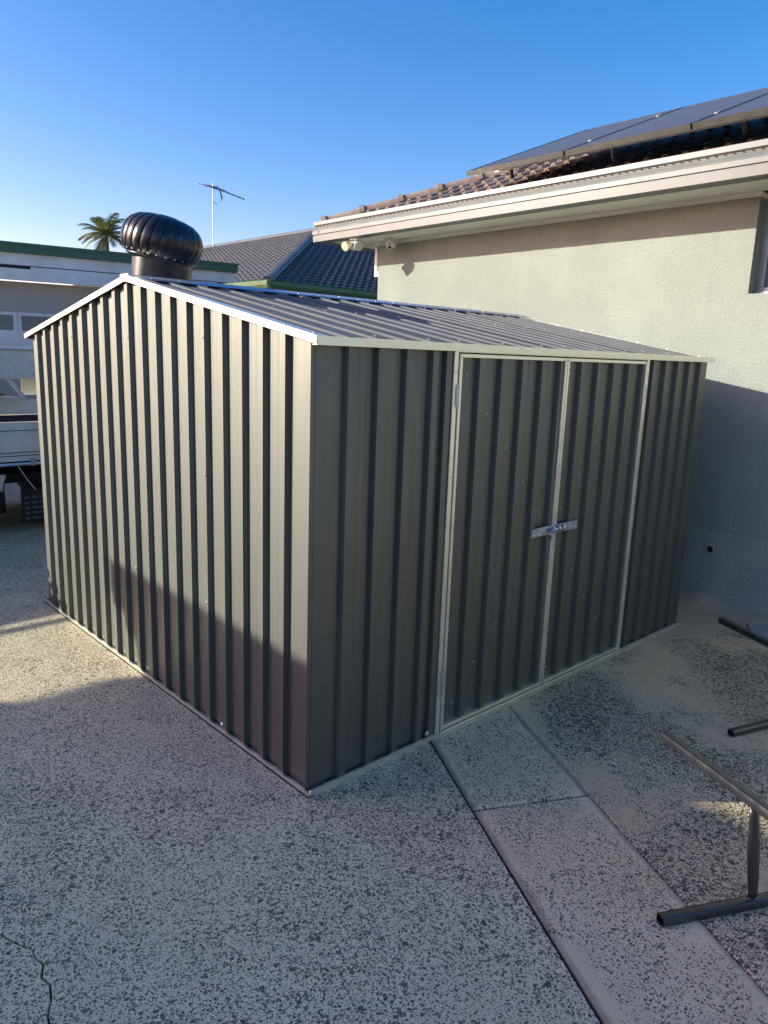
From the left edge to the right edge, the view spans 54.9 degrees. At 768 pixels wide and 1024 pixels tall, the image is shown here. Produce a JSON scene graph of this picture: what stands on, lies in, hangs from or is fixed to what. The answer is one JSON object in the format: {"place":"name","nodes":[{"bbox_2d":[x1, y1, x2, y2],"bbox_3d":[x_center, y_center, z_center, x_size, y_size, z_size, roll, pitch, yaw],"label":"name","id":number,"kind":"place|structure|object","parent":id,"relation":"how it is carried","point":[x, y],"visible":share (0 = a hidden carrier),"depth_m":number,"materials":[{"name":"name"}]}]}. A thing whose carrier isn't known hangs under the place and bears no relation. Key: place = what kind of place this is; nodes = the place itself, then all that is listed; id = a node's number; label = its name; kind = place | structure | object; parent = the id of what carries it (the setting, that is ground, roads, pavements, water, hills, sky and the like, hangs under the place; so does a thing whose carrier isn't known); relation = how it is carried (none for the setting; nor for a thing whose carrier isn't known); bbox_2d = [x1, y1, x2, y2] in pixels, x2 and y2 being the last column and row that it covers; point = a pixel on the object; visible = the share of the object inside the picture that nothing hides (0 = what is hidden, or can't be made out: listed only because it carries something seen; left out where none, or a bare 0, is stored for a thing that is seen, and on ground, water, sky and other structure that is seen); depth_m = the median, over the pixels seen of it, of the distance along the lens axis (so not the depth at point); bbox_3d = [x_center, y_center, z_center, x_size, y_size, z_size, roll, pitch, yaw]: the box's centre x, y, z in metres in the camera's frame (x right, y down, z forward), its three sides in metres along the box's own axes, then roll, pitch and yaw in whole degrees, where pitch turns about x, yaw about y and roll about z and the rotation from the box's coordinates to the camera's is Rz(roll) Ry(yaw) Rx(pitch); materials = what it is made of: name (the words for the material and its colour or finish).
{"place":"outdoors","nodes":[
{"label":"outdoors","id":0,"kind":"place"},
{"bbox_2d":[0,483,767,1023],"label":"driveway","id":1,"kind":"structure","parent":0,"point":[546,855],"depth_m":2.66,"materials":[{"name":"concrete"}]},
{"bbox_2d":[0,346,44,523],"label":"flatbed truck","id":2,"kind":"object","parent":1,"relation":"on","point":[20,461],"visible":0.2,"depth_m":6.77,"materials":[{"name":"metal"}]},
{"bbox_2d":[0,240,238,398],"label":"flat roofed building","id":3,"kind":"structure","parent":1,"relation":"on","point":[25,307],"depth_m":10.37,"materials":[{"name":"white paint"}]},
{"bbox_2d":[0,311,17,334],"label":"window","id":4,"kind":"structure","parent":3,"relation":"in","point":[8,320],"depth_m":10.26,"materials":[{"name":"clear glass"}]},
{"bbox_2d":[17,312,56,334],"bbox_3d":[-4.307,-2.710,10.809,1.900,0.305,0.048,-5,14,-31],"label":"window","id":5,"kind":"structure","parent":3,"relation":"in","point":[26,322],"depth_m":10.39,"materials":[{"name":"clear glass"}]},
{"bbox_2d":[24,273,714,798],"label":"garden shed","id":6,"kind":"structure","parent":1,"relation":"on","point":[314,543],"depth_m":3.48,"materials":[{"name":"grey metal"}]},
{"bbox_2d":[121,212,202,280],"bbox_3d":[-1.189,-1.310,3.975,0.424,0.558,0.424,-9,16,-42],"label":"turbine vent","id":7,"kind":"object","parent":6,"relation":"on","point":[162,246],"visible":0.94,"depth_m":3.81,"materials":[{"name":"metal"}]},
{"bbox_2d":[439,353,567,730],"bbox_3d":[0.576,0.133,3.579,0.813,1.742,0.036,-9,16,-42],"label":"door","id":8,"kind":"structure","parent":6,"relation":"in","point":[510,409],"depth_m":3.57,"materials":[{"name":"grey metal"}]},
{"bbox_2d":[541,358,647,683],"bbox_3d":[1.176,0.038,4.126,0.813,1.742,0.036,-9,16,-42],"label":"door","id":9,"kind":"structure","parent":6,"relation":"in","point":[605,399],"depth_m":4.12,"materials":[{"name":"grey metal"}]},
{"bbox_2d":[656,731,767,927],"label":"metal stand","id":10,"kind":"object","parent":1,"relation":"on","point":[753,899],"visible":1,"depth_m":2.42,"materials":[{"name":"grey metal"}]},
{"bbox_2d":[718,617,767,736],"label":"metal stand","id":11,"kind":"object","parent":1,"relation":"on","point":[753,726],"visible":1,"depth_m":3.74,"materials":[{"name":"grey metal"}]},
{"bbox_2d":[0,0,767,285],"label":"sky","id":12,"kind":"structure","parent":0,"point":[302,111],"materials":[{"name":"blue"}]},
{"label":"ground","id":13,"kind":"structure","parent":0,"visible":0},
{"bbox_2d":[77,212,124,250],"bbox_3d":[-13.461,-10.710,36.239,2.578,7.377,2.641,-9,16,-42],"label":"palm tree","id":14,"kind":"object","parent":13,"relation":"on","point":[107,231],"visible":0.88,"depth_m":35.32,"materials":[{"name":"green plant"}]},
{"bbox_2d":[72,228,377,299],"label":"tiled house","id":15,"kind":"structure","parent":13,"relation":"on","point":[299,261],"depth_m":25.02,"materials":[{"name":"grey tile"}]},
{"bbox_2d":[196,183,244,246],"bbox_3d":[-8.147,-14.072,36.608,2.354,4.047,0.890,-3,13,-24],"label":"tv antenna","id":16,"kind":"object","parent":15,"relation":"attached to","point":[216,188],"visible":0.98,"depth_m":36.21,"materials":[{"name":"metal"}]},
{"bbox_2d":[312,117,767,626],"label":"rendered house","id":17,"kind":"structure","parent":13,"relation":"on","point":[661,243],"depth_m":5.58,"materials":[{"name":"beige paint"}]},
{"bbox_2d":[341,238,362,250],"bbox_3d":[-0.311,-2.732,7.530,0.176,0.140,0.202,-8,16,-41],"label":"security light","id":18,"kind":"object","parent":17,"relation":"attached to","point":[356,242],"visible":0.98,"depth_m":7.52,"materials":[{"name":"white plastic"}]},
{"bbox_2d":[385,238,397,249],"bbox_3d":[0.072,-2.737,7.558,0.128,0.115,0.163,3,12,3],"label":"security camera","id":19,"kind":"object","parent":17,"relation":"attached to","point":[391,243],"visible":1,"depth_m":7.50,"materials":[{"name":"white plastic"}]},
{"bbox_2d":[466,108,678,178],"bbox_3d":[1.659,-3.111,6.321,1.775,0.166,0.985,-34,31,-32],"label":"solar panel","id":20,"kind":"object","parent":17,"relation":"attached to","point":[551,151],"visible":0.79,"depth_m":6.13,"materials":[{"name":"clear glass"}]},
{"bbox_2d":[564,87,767,159],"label":"solar panel","id":21,"kind":"object","parent":17,"relation":"attached to","point":[679,121],"visible":0.94,"depth_m":5.39,"materials":[{"name":"glass"}]},
{"bbox_2d":[692,93,767,133],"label":"solar panel","id":22,"kind":"object","parent":17,"relation":"attached to","point":[752,109],"visible":1,"depth_m":4.72,"materials":[{"name":"glass"}]},
{"bbox_2d":[755,201,767,292],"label":"window","id":23,"kind":"structure","parent":17,"relation":"in","point":[762,278],"depth_m":5.16,"materials":[{"name":"grey glass"}]}
]}

